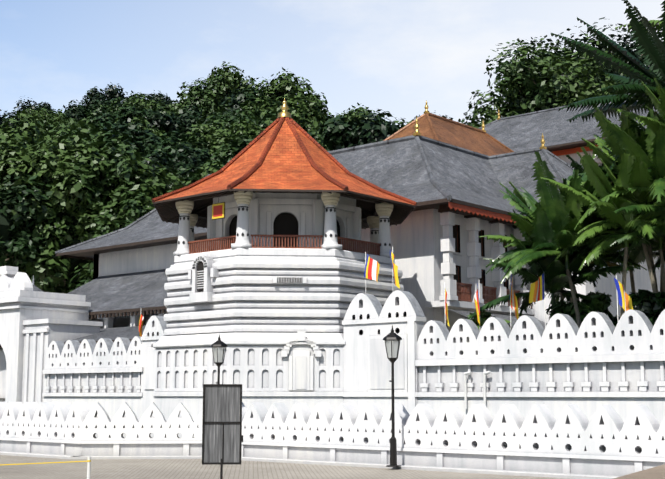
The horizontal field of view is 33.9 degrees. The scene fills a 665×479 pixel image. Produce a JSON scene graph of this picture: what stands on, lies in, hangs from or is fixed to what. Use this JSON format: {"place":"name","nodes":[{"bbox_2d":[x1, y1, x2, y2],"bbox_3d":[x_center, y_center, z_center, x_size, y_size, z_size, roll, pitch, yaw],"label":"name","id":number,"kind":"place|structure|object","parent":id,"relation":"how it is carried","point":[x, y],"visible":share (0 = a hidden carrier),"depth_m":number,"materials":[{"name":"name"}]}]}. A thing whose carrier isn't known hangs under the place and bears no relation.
{"place":"outdoors","nodes":[
{"label":"outdoors","id":0,"kind":"place"},
{"bbox_2d":[31,272,90,319],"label":"hill terrain","id":1,"kind":"structure","parent":0,"point":[72,281],"depth_m":137.76,"materials":[{"name":"green plant"}]},
{"bbox_2d":[0,109,19,129],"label":"forest tree","id":2,"kind":"object","parent":1,"relation":"on","point":[4,115],"visible":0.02,"depth_m":193.43,"materials":[{"name":"green plant"}]},
{"bbox_2d":[1,110,30,122],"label":"forest tree","id":3,"kind":"object","parent":1,"relation":"on","point":[15,116],"visible":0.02,"depth_m":240.97,"materials":[{"name":"green plant"}]},
{"bbox_2d":[0,171,69,278],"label":"forest tree","id":4,"kind":"object","parent":1,"relation":"on","point":[17,249],"visible":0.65,"depth_m":94.50,"materials":[{"name":"green plant"}]},
{"bbox_2d":[0,120,75,137],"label":"forest tree","id":5,"kind":"object","parent":1,"relation":"on","point":[51,122],"depth_m":147.93,"materials":[{"name":"green plant"}]},
{"bbox_2d":[14,97,62,118],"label":"forest tree","id":6,"kind":"object","parent":1,"relation":"on","point":[23,106],"visible":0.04,"depth_m":290.81,"materials":[{"name":"green plant"}]},
{"bbox_2d":[24,105,66,123],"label":"forest tree","id":7,"kind":"object","parent":1,"relation":"on","point":[41,112],"visible":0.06,"depth_m":275.76,"materials":[{"name":"green plant"}]},
{"bbox_2d":[31,110,80,131],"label":"forest tree","id":8,"kind":"object","parent":1,"relation":"on","point":[59,118],"visible":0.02,"depth_m":212.43,"materials":[{"name":"green plant"}]},
{"bbox_2d":[0,110,120,283],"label":"forest tree","id":9,"kind":"object","parent":1,"relation":"on","point":[33,130],"visible":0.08,"depth_m":106.71,"materials":[{"name":"green plant"}]},
{"bbox_2d":[0,120,135,293],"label":"forest tree","id":10,"kind":"object","parent":1,"relation":"on","point":[19,165],"visible":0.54,"depth_m":96.01,"materials":[{"name":"green plant"}]},
{"bbox_2d":[63,96,118,124],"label":"forest tree","id":11,"kind":"object","parent":1,"relation":"on","point":[79,113],"visible":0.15,"depth_m":229.01,"materials":[{"name":"green plant"}]},
{"bbox_2d":[10,128,185,319],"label":"forest tree","id":12,"kind":"object","parent":1,"relation":"on","point":[127,174],"visible":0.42,"depth_m":95.80,"materials":[{"name":"green plant"}]},
{"bbox_2d":[63,82,133,117],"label":"forest tree","id":13,"kind":"object","parent":1,"relation":"on","point":[94,94],"visible":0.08,"depth_m":253.00,"materials":[{"name":"green plant"}]},
{"bbox_2d":[82,113,115,128],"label":"forest tree","id":14,"kind":"object","parent":1,"relation":"on","point":[86,122],"depth_m":167.40,"materials":[{"name":"green plant"}]},
{"bbox_2d":[93,109,118,120],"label":"forest tree","id":15,"kind":"object","parent":1,"relation":"on","point":[110,113],"visible":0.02,"depth_m":203.33,"materials":[{"name":"green plant"}]},
{"bbox_2d":[86,90,146,121],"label":"forest tree","id":16,"kind":"object","parent":1,"relation":"on","point":[125,102],"visible":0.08,"depth_m":210.53,"materials":[{"name":"green plant"}]},
{"bbox_2d":[68,115,170,142],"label":"forest tree","id":17,"kind":"object","parent":1,"relation":"on","point":[157,132],"depth_m":140.01,"materials":[{"name":"green plant"}]},
{"bbox_2d":[66,185,180,291],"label":"forest tree","id":18,"kind":"object","parent":1,"relation":"on","point":[134,209],"visible":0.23,"depth_m":94.23,"materials":[{"name":"green plant"}]},
{"bbox_2d":[84,104,187,139],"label":"forest tree","id":19,"kind":"object","parent":1,"relation":"on","point":[158,119],"visible":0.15,"depth_m":157.73,"materials":[{"name":"green plant"}]},
{"bbox_2d":[115,101,175,123],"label":"forest tree","id":20,"kind":"object","parent":1,"relation":"on","point":[151,109],"depth_m":197.85,"materials":[{"name":"green plant"}]},
{"bbox_2d":[95,118,210,169],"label":"forest tree","id":21,"kind":"object","parent":1,"relation":"on","point":[144,142],"visible":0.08,"depth_m":125.91,"materials":[{"name":"green plant"}]},
{"bbox_2d":[135,90,172,104],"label":"forest tree","id":22,"kind":"object","parent":1,"relation":"on","point":[159,96],"visible":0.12,"depth_m":280.32,"materials":[{"name":"green plant"}]},
{"bbox_2d":[140,104,176,114],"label":"forest tree","id":23,"kind":"object","parent":1,"relation":"on","point":[173,111],"visible":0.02,"depth_m":181.39,"materials":[{"name":"green plant"}]},
{"bbox_2d":[131,92,189,116],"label":"forest tree","id":24,"kind":"object","parent":1,"relation":"on","point":[179,106],"visible":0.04,"depth_m":201.08,"materials":[{"name":"green plant"}]},
{"bbox_2d":[153,98,176,105],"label":"forest tree","id":25,"kind":"object","parent":1,"relation":"on","point":[164,101],"depth_m":222.12,"materials":[{"name":"green plant"}]},
{"bbox_2d":[134,103,209,141],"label":"forest tree","id":26,"kind":"object","parent":1,"relation":"on","point":[188,116],"visible":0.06,"depth_m":162.65,"materials":[{"name":"green plant"}]},
{"bbox_2d":[142,144,212,181],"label":"forest tree","id":27,"kind":"object","parent":1,"relation":"on","point":[192,161],"visible":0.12,"depth_m":118.67,"materials":[{"name":"green plant"}]},
{"bbox_2d":[159,125,222,158],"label":"forest tree","id":28,"kind":"object","parent":1,"relation":"on","point":[191,139],"visible":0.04,"depth_m":135.53,"materials":[{"name":"green plant"}]},
{"bbox_2d":[177,113,207,140],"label":"forest tree","id":29,"kind":"object","parent":1,"relation":"on","point":[192,122],"depth_m":161.94,"materials":[{"name":"green plant"}]},
{"bbox_2d":[172,159,224,184],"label":"forest tree","id":30,"kind":"object","parent":1,"relation":"on","point":[203,172],"depth_m":107.16,"materials":[{"name":"green plant"}]},
{"bbox_2d":[170,132,256,186],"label":"forest tree","id":31,"kind":"object","parent":1,"relation":"on","point":[223,156],"depth_m":114.64,"materials":[{"name":"green plant"}]},
{"bbox_2d":[177,61,268,116],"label":"forest tree","id":32,"kind":"object","parent":1,"relation":"on","point":[208,98],"visible":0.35,"depth_m":216.05,"materials":[{"name":"green plant"}]},
{"bbox_2d":[186,115,275,154],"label":"forest tree","id":33,"kind":"object","parent":1,"relation":"on","point":[216,136],"visible":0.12,"depth_m":135.73,"materials":[{"name":"green plant"}]},
{"bbox_2d":[205,99,260,129],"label":"forest tree","id":34,"kind":"object","parent":1,"relation":"on","point":[247,110],"visible":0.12,"depth_m":150.40,"materials":[{"name":"green plant"}]},
{"bbox_2d":[216,115,259,139],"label":"forest tree","id":35,"kind":"object","parent":1,"relation":"on","point":[230,123],"depth_m":144.70,"materials":[{"name":"green plant"}]},
{"bbox_2d":[214,85,305,127],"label":"forest tree","id":36,"kind":"object","parent":1,"relation":"on","point":[240,99],"visible":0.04,"depth_m":154.02,"materials":[{"name":"green plant"}]},
{"bbox_2d":[228,108,322,145],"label":"forest tree","id":37,"kind":"object","parent":1,"relation":"on","point":[262,119],"visible":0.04,"depth_m":145.28,"materials":[{"name":"green plant"}]},
{"bbox_2d":[221,67,330,149],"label":"forest tree","id":38,"kind":"object","parent":1,"relation":"on","point":[312,107],"visible":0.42,"depth_m":155.22,"materials":[{"name":"green plant"}]},
{"bbox_2d":[305,109,403,150],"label":"forest tree","id":39,"kind":"object","parent":1,"relation":"on","point":[342,134],"visible":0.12,"depth_m":99.83,"materials":[{"name":"green plant"}]},
{"bbox_2d":[337,105,373,121],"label":"forest tree","id":40,"kind":"object","parent":1,"relation":"on","point":[349,113],"visible":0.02,"depth_m":202.74,"materials":[{"name":"green plant"}]},
{"bbox_2d":[337,102,385,128],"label":"forest tree","id":41,"kind":"object","parent":1,"relation":"on","point":[357,110],"visible":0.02,"depth_m":196.87,"materials":[{"name":"green plant"}]},
{"bbox_2d":[366,114,411,129],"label":"forest tree","id":42,"kind":"object","parent":1,"relation":"on","point":[401,123],"depth_m":116.34,"materials":[{"name":"green plant"}]},
{"bbox_2d":[412,112,452,120],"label":"forest tree","id":43,"kind":"object","parent":1,"relation":"on","point":[445,116],"depth_m":205.56,"materials":[{"name":"green plant"}]},
{"bbox_2d":[458,107,497,126],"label":"broadleaf tree","id":44,"kind":"object","parent":1,"relation":"on","point":[462,121],"depth_m":157.78,"materials":[{"name":"green plant"}]},
{"bbox_2d":[463,34,634,127],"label":"broadleaf tree","id":45,"kind":"object","parent":1,"relation":"on","point":[521,96],"visible":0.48,"depth_m":120.69,"materials":[{"name":"green plant"}]},
{"bbox_2d":[496,17,661,114],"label":"broadleaf tree","id":46,"kind":"object","parent":1,"relation":"on","point":[626,43],"visible":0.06,"depth_m":127.16,"materials":[{"name":"green plant"}]},
{"bbox_2d":[0,455,568,478],"bbox_3d":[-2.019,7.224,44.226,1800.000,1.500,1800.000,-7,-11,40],"label":"plaza ground","id":47,"kind":"structure","parent":0,"point":[148,469],"depth_m":24.00,"materials":[{"name":"grey stone"}]},
{"bbox_2d":[0,456,90,478],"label":"railing","id":48,"kind":"object","parent":47,"relation":"on","point":[88,461],"visible":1,"depth_m":20.87,"materials":[{"name":"yellow"}]},
{"bbox_2d":[0,266,102,404],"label":"gateway","id":49,"kind":"object","parent":47,"relation":"on","point":[34,325],"visible":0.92,"depth_m":53.33,"materials":[{"name":"white paint"}]},
{"bbox_2d":[139,312,143,336],"bbox_3d":[-8.530,5.049,48.493,0.201,4.010,0.429,2,-8,-16],"label":"buddhist flag","id":50,"kind":"object","parent":47,"relation":"on","point":[141,324],"visible":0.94,"depth_m":48.66,"materials":[{"name":"orange fabric"}]},
{"bbox_2d":[211,334,226,383],"bbox_3d":[-2.979,4.066,28.492,0.404,3.200,0.460,-7,-11,40],"label":"lamp post","id":51,"kind":"object","parent":47,"relation":"on","point":[218,346],"visible":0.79,"depth_m":28.53,"materials":[{"name":"black metal"}]},
{"bbox_2d":[202,384,242,478],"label":"notice board","id":52,"kind":"object","parent":47,"relation":"on","point":[222,438],"visible":1,"depth_m":19.36,"materials":[{"name":"black metal"}]},
{"bbox_2d":[152,99,416,437],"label":"octagonal tower","id":53,"kind":"structure","parent":47,"relation":"on","point":[284,208],"depth_m":41.13,"materials":[{"name":"white paint"}]},
{"bbox_2d":[0,92,660,401],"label":"temple buildings","id":54,"kind":"structure","parent":47,"relation":"on","point":[447,175],"depth_m":55.70,"materials":[{"name":"grey tile"}]},
{"bbox_2d":[0,402,664,478],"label":"wave wall","id":55,"kind":"structure","parent":47,"relation":"on","point":[573,442],"depth_m":25.86,"materials":[{"name":"white paint"}]},
{"bbox_2d":[42,290,664,437],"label":"wall","id":56,"kind":"structure","parent":47,"relation":"on","point":[588,367],"depth_m":36.49,"materials":[{"name":"white paint"}]},
{"bbox_2d":[364,252,379,293],"bbox_3d":[1.467,1.690,39.618,0.224,2.560,0.840,6,-10,-37],"label":"buddhist flag","id":57,"kind":"object","parent":56,"relation":"on","point":[371,271],"visible":0.96,"depth_m":39.75,"materials":[{"name":"multicoloured fabric"}]},
{"bbox_2d":[390,246,399,287],"bbox_3d":[2.204,1.542,38.932,0.193,2.660,0.474,4,-9,-28],"label":"buddhist flag","id":58,"kind":"object","parent":56,"relation":"on","point":[394,268],"visible":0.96,"depth_m":38.85,"materials":[{"name":"yellow fabric"}]},
{"bbox_2d":[383,325,401,466],"bbox_3d":[1.380,3.559,24.932,0.404,3.200,0.460,-7,-11,40],"label":"lamp post","id":59,"kind":"object","parent":47,"relation":"on","point":[392,339],"visible":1,"depth_m":24.94,"materials":[{"name":"black metal"}]},
{"bbox_2d":[444,283,449,326],"bbox_3d":[3.983,3.525,37.965,0.176,4.060,0.122,-7,-11,40],"label":"buddhist flag","id":60,"kind":"object","parent":47,"relation":"on","point":[445,299],"visible":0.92,"depth_m":38.15,"materials":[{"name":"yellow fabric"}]},
{"bbox_2d":[474,286,479,325],"bbox_3d":[4.948,3.389,37.009,0.251,4.060,0.150,-7,-11,40],"label":"buddhist flag","id":61,"kind":"object","parent":47,"relation":"on","point":[477,299],"visible":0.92,"depth_m":37.15,"materials":[{"name":"multicoloured fabric"}]},
{"bbox_2d":[467,311,514,330],"bbox_3d":[5.759,4.019,37.937,2.792,3.074,2.143,-1,-8,10],"label":"shrub","id":62,"kind":"object","parent":47,"relation":"on","point":[484,316],"visible":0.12,"depth_m":37.88,"materials":[{"name":"green plant"}]},
{"bbox_2d":[509,274,518,327],"bbox_3d":[6.043,3.139,36.138,0.201,4.310,0.330,3,-8,-17],"label":"buddhist flag","id":63,"kind":"object","parent":47,"relation":"on","point":[513,303],"visible":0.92,"depth_m":36.35,"materials":[{"name":"multicoloured fabric"}]},
{"bbox_2d":[529,274,545,327],"bbox_3d":[6.670,3.110,35.404,0.520,4.160,0.195,-1,-8,10],"label":"buddhist flag","id":64,"kind":"object","parent":47,"relation":"on","point":[537,290],"visible":0.9,"depth_m":35.60,"materials":[{"name":"multicoloured fabric"}]},
{"bbox_2d":[468,202,639,319],"bbox_3d":[7.556,2.103,36.581,5.286,6.488,5.911,5,-9,-31],"label":"areca palm","id":65,"kind":"object","parent":47,"relation":"on","point":[553,271],"visible":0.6,"depth_m":36.43,"materials":[{"name":"green plant"}]},
{"bbox_2d":[479,181,646,300],"bbox_3d":[8.139,1.709,37.438,5.031,7.508,5.689,-7,-11,40],"label":"banana plant","id":66,"kind":"object","parent":47,"relation":"on","point":[529,228],"visible":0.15,"depth_m":36.84,"materials":[{"name":"green plant"}]},
{"bbox_2d":[492,185,633,302],"bbox_3d":[8.244,1.785,37.118,4.654,7.270,4.781,-7,-11,40],"label":"areca palm","id":67,"kind":"object","parent":47,"relation":"on","point":[587,220],"visible":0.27,"depth_m":36.29,"materials":[{"name":"green plant"}]},
{"bbox_2d":[486,151,650,327],"bbox_3d":[7.984,1.052,35.946,5.764,8.392,5.366,-7,-11,40],"label":"banana plant","id":68,"kind":"object","parent":47,"relation":"on","point":[556,207],"visible":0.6,"depth_m":35.80,"materials":[{"name":"green plant"}]},
{"bbox_2d":[485,177,664,300],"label":"palm tree","id":69,"kind":"object","parent":47,"relation":"on","point":[516,258],"visible":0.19,"depth_m":36.28,"materials":[{"name":"green plant"}]},
{"bbox_2d":[545,290,613,323],"bbox_3d":[8.398,3.542,36.690,2.019,3.667,2.220,-7,-11,40],"label":"shrub","id":70,"kind":"object","parent":47,"relation":"on","point":[600,302],"visible":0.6,"depth_m":36.52,"materials":[{"name":"green plant"}]},
{"bbox_2d":[540,147,664,317],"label":"banana plant","id":71,"kind":"object","parent":47,"relation":"on","point":[599,180],"visible":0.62,"depth_m":34.65,"materials":[{"name":"green plant"}]},
{"bbox_2d":[550,0,664,122],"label":"coconut palm","id":72,"kind":"object","parent":47,"relation":"on","point":[652,49],"visible":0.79,"depth_m":36.67,"materials":[{"name":"green plant"}]},
{"bbox_2d":[555,156,664,292],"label":"banana plant","id":73,"kind":"object","parent":47,"relation":"on","point":[640,176],"visible":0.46,"depth_m":34.33,"materials":[{"name":"green plant"}]},
{"bbox_2d":[566,155,658,291],"bbox_3d":[10.637,0.968,38.514,6.623,9.279,5.977,-1,-8,6],"label":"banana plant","id":74,"kind":"object","parent":47,"relation":"on","point":[575,164],"visible":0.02,"depth_m":38.32,"materials":[{"name":"green plant"}]},
{"bbox_2d":[610,315,619,326],"bbox_3d":[8.981,3.885,35.831,1.749,2.745,2.384,-2,-8,13],"label":"shrub","id":75,"kind":"object","parent":47,"relation":"on","point":[614,320],"depth_m":35.38,"materials":[{"name":"green plant"}]},
{"bbox_2d":[572,113,664,291],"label":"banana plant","id":76,"kind":"object","parent":47,"relation":"on","point":[615,173],"visible":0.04,"depth_m":36.85,"materials":[{"name":"green plant"}]},
{"bbox_2d":[580,104,657,292],"bbox_3d":[11.236,0.430,36.721,5.272,9.841,5.219,-7,-11,40],"label":"banana plant","id":77,"kind":"object","parent":47,"relation":"on","point":[606,154],"visible":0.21,"depth_m":36.63,"materials":[{"name":"green plant"}]},
{"bbox_2d":[574,109,664,230],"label":"areca palm","id":78,"kind":"object","parent":47,"relation":"on","point":[655,142],"visible":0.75,"depth_m":33.88,"materials":[{"name":"green plant"}]},
{"bbox_2d":[576,152,664,291],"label":"banana plant","id":79,"kind":"object","parent":47,"relation":"on","point":[634,255],"visible":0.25,"depth_m":35.24,"materials":[{"name":"green plant"}]},
{"bbox_2d":[614,275,632,318],"bbox_3d":[8.993,2.993,33.518,0.623,3.860,0.204,-7,-11,40],"label":"buddhist flag","id":80,"kind":"object","parent":47,"relation":"on","point":[625,300],"visible":0.77,"depth_m":33.79,"materials":[{"name":"multicoloured fabric"}]},
{"bbox_2d":[594,227,658,258],"bbox_3d":[11.867,0.906,35.537,6.256,8.563,5.947,-7,-11,40],"label":"areca palm","id":81,"kind":"object","parent":47,"relation":"on","point":[619,231],"visible":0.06,"depth_m":34.91,"materials":[{"name":"green plant"}]},
{"bbox_2d":[600,204,664,260],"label":"palm tree","id":82,"kind":"object","parent":47,"relation":"on","point":[656,211],"visible":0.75,"depth_m":33.51,"materials":[{"name":"green plant"}]},
{"bbox_2d":[612,247,659,275],"bbox_3d":[12.374,1.741,39.245,5.834,7.957,6.294,-7,-11,40],"label":"areca palm","id":83,"kind":"object","parent":47,"relation":"on","point":[655,254],"visible":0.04,"depth_m":40.42,"materials":[{"name":"green plant"}]},
{"bbox_2d":[610,78,664,133],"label":"areca palm","id":84,"kind":"object","parent":47,"relation":"on","point":[651,122],"visible":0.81,"depth_m":33.99,"materials":[{"name":"green plant"}]},
{"bbox_2d":[613,464,664,478],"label":"paved platform","id":85,"kind":"object","parent":47,"relation":"on","point":[657,472],"depth_m":14.52,"materials":[{"name":"beige stone"}]},
{"bbox_2d":[615,20,663,33],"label":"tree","id":86,"kind":"object","parent":47,"relation":"on","point":[654,24],"visible":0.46,"depth_m":41.66,"materials":[{"name":"green plant"}]},
{"bbox_2d":[628,102,661,136],"bbox_3d":[12.126,0.388,36.591,6.226,9.889,5.966,5,-10,-33],"label":"areca palm","id":87,"kind":"object","parent":47,"relation":"on","point":[635,124],"visible":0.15,"depth_m":35.78,"materials":[{"name":"green plant"}]},
{"bbox_2d":[629,289,664,325],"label":"shrub","id":88,"kind":"object","parent":47,"relation":"on","point":[650,305],"visible":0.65,"depth_m":34.53,"materials":[{"name":"green plant"}]},
{"bbox_2d":[641,105,664,130],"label":"areca palm","id":89,"kind":"object","parent":47,"relation":"on","point":[660,117],"visible":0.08,"depth_m":36.91,"materials":[{"name":"green plant"}]},
{"bbox_2d":[653,214,664,273],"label":"areca palm","id":90,"kind":"object","parent":47,"relation":"on","point":[657,264],"visible":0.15,"depth_m":35.94,"materials":[{"name":"green plant"}]},
{"bbox_2d":[0,0,664,126],"label":"sky","id":91,"kind":"structure","parent":0,"point":[393,56],"materials":[{"name":"blue"}]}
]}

